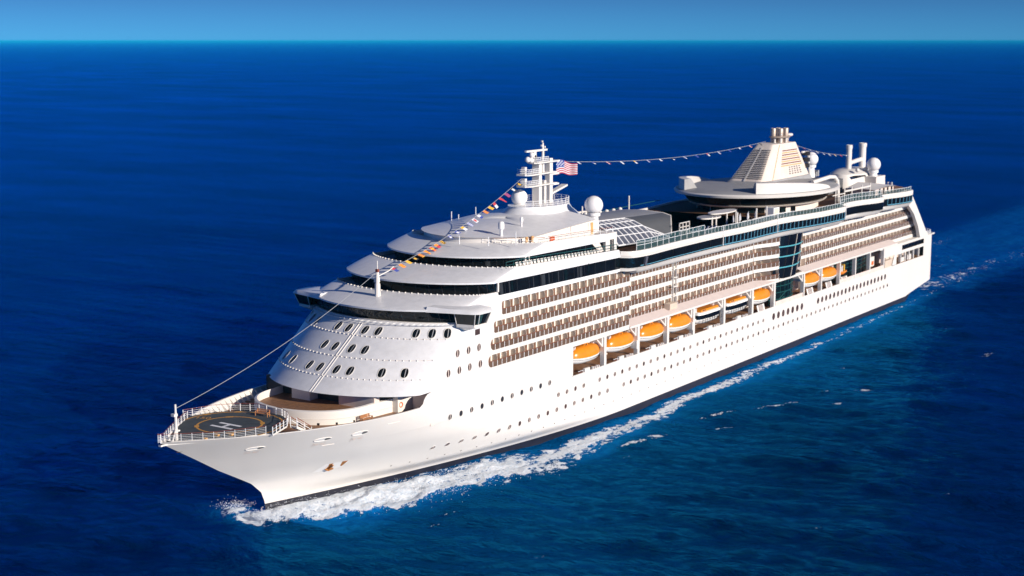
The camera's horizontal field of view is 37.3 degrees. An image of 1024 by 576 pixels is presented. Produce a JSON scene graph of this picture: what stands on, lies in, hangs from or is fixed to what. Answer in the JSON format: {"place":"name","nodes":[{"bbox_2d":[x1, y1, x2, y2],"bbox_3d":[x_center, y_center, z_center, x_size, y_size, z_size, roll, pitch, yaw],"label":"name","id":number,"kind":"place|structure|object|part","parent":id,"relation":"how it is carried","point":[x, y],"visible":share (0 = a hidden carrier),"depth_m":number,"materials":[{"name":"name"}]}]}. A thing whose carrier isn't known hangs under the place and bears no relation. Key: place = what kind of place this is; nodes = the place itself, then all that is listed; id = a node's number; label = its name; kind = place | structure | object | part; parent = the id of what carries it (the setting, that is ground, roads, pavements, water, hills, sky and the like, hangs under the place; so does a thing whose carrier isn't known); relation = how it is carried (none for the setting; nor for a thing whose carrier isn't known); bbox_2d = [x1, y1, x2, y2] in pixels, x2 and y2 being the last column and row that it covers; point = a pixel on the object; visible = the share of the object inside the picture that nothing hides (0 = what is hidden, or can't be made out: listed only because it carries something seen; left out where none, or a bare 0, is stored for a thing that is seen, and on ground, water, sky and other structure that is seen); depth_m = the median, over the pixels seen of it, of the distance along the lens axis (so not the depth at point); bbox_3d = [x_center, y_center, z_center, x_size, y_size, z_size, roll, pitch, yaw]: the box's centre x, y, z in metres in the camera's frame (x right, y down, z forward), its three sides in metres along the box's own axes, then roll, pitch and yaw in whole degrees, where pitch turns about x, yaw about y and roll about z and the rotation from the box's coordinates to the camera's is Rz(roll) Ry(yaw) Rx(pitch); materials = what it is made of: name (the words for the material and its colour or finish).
{"place":"outdoors","nodes":[
{"label":"outdoors","id":0,"kind":"place"},
{"bbox_2d":[0,41,1023,575],"label":"sea","id":1,"kind":"structure","parent":0,"point":[180,221],"depth_m":432.80,"materials":[{"name":"liquid"}]},
{"bbox_2d":[216,461,524,522],"bbox_3d":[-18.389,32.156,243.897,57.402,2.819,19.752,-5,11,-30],"label":"bow spray","id":2,"kind":"object","parent":1,"relation":"on","point":[264,516],"visible":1,"depth_m":238.73,"materials":[{"name":"white liquid"}]},
{"bbox_2d":[157,128,934,509],"bbox_3d":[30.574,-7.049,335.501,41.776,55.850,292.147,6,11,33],"label":"cruise ship","id":3,"kind":"object","parent":1,"relation":"on","point":[461,344],"visible":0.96,"depth_m":277.03,"materials":[{"name":"white paint"}]},
{"bbox_2d":[255,408,269,416],"bbox_3d":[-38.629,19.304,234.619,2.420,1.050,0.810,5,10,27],"label":"bench","id":4,"kind":"object","parent":3,"relation":"on","point":[260,410],"visible":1,"depth_m":234.80,"materials":[{"name":"brown wood"}]},
{"bbox_2d":[177,272,376,407],"bbox_3d":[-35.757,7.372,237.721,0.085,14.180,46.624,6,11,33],"label":"stay cable","id":5,"kind":"object","parent":3,"relation":"attached to","point":[280,346],"visible":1,"depth_m":237.05,"materials":[{"name":"grey metal"}]},
{"bbox_2d":[359,413,371,420],"bbox_3d":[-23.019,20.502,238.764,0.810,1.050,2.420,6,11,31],"label":"bench","id":6,"kind":"object","parent":3,"relation":"on","point":[364,416],"visible":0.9,"depth_m":238.89,"materials":[{"name":"brown wood"}]},
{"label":"bridge window","id":7,"kind":"part","parent":3,"relation":"part of","materials":[{"name":"black glass"}]},
{"bbox_2d":[386,179,520,270],"bbox_3d":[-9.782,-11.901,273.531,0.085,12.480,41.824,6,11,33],"label":"flag line","id":8,"kind":"object","parent":3,"relation":"attached to","point":[457,229],"visible":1,"depth_m":274.60,"materials":[{"name":"multicoloured fabric"}]},
{"bbox_2d":[556,159,576,174],"bbox_3d":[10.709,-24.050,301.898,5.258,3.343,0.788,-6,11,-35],"label":"ensign","id":9,"kind":"object","parent":3,"relation":"attached to","point":[564,167],"visible":1,"depth_m":302.17,"materials":[{"name":"multicoloured fabric"}]},
{"bbox_2d":[573,341,599,363],"bbox_3d":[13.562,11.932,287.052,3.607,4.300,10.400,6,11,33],"label":"lifeboat","id":10,"kind":"object","parent":3,"relation":"hanging from","point":[584,352],"visible":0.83,"depth_m":285.32,"materials":[{"name":"orange plastic"}]},
{"bbox_2d":[606,330,633,351],"bbox_3d":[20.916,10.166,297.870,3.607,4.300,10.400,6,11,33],"label":"lifeboat","id":11,"kind":"object","parent":3,"relation":"hanging from","point":[619,341],"visible":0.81,"depth_m":295.85,"materials":[{"name":"orange plastic"}]},
{"bbox_2d":[640,320,663,341],"bbox_3d":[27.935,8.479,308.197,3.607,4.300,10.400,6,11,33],"label":"lifeboat","id":12,"kind":"object","parent":3,"relation":"hanging from","point":[651,331],"visible":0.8,"depth_m":306.29,"materials":[{"name":"orange plastic"}]},
{"bbox_2d":[566,141,765,161],"bbox_3d":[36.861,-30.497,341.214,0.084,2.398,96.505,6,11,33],"label":"flag line","id":13,"kind":"object","parent":3,"relation":"attached to","point":[662,158],"visible":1,"depth_m":334.72,"materials":[{"name":"multicoloured fabric"}]},
{"bbox_2d":[669,313,689,331],"bbox_3d":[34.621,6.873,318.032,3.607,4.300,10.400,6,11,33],"label":"lifeboat","id":14,"kind":"object","parent":3,"relation":"hanging from","point":[679,322],"visible":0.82,"depth_m":316.09,"materials":[{"name":"orange plastic"}]},
{"bbox_2d":[695,303,720,323],"bbox_3d":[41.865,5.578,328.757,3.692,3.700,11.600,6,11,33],"label":"tender boat","id":15,"kind":"object","parent":3,"relation":"on","point":[707,313],"visible":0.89,"depth_m":326.70,"materials":[{"name":"white plastic"}]},
{"bbox_3d":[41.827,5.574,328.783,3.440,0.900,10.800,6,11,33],"label":"cabin window","id":16,"kind":"part","parent":15,"relation":"part of","materials":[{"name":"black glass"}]},
{"bbox_2d":[725,294,749,313],"bbox_3d":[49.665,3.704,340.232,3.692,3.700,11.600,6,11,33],"label":"tender boat","id":17,"kind":"object","parent":3,"relation":"on","point":[736,303],"visible":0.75,"depth_m":338.54,"materials":[{"name":"white plastic"}]},
{"bbox_3d":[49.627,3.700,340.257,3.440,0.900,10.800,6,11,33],"label":"cabin window","id":18,"kind":"part","parent":17,"relation":"part of","materials":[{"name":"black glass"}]},
{"bbox_2d":[754,286,769,304],"bbox_3d":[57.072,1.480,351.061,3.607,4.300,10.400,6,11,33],"label":"lifeboat","id":19,"kind":"object","parent":3,"relation":"hanging from","point":[761,295],"visible":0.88,"depth_m":349.49,"materials":[{"name":"orange plastic"}]},
{"bbox_2d":[805,272,818,287],"bbox_3d":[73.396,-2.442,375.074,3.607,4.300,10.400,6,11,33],"label":"lifeboat","id":20,"kind":"object","parent":3,"relation":"hanging from","point":[811,278],"visible":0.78,"depth_m":373.32,"materials":[{"name":"orange plastic"}]},
{"bbox_2d":[822,265,836,281],"bbox_3d":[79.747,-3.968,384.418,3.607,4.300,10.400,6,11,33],"label":"lifeboat","id":21,"kind":"object","parent":3,"relation":"hanging from","point":[829,273],"visible":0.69,"depth_m":382.55,"materials":[{"name":"orange plastic"}]},
{"bbox_2d":[841,264,846,274],"bbox_3d":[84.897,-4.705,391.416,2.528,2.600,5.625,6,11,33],"label":"rescue boat","id":22,"kind":"object","parent":3,"relation":"hanging from","point":[843,270],"visible":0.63,"depth_m":391.36,"materials":[{"name":"orange plastic"}]},
{"bbox_3d":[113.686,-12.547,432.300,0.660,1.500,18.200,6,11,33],"label":"stern window","id":23,"kind":"part","parent":3,"relation":"part of","materials":[{"name":"black glass"}]},
{"bbox_2d":[0,0,1023,40],"label":"sky","id":24,"kind":"structure","parent":0,"point":[20,20],"materials":[{"name":"blue"}]}
]}

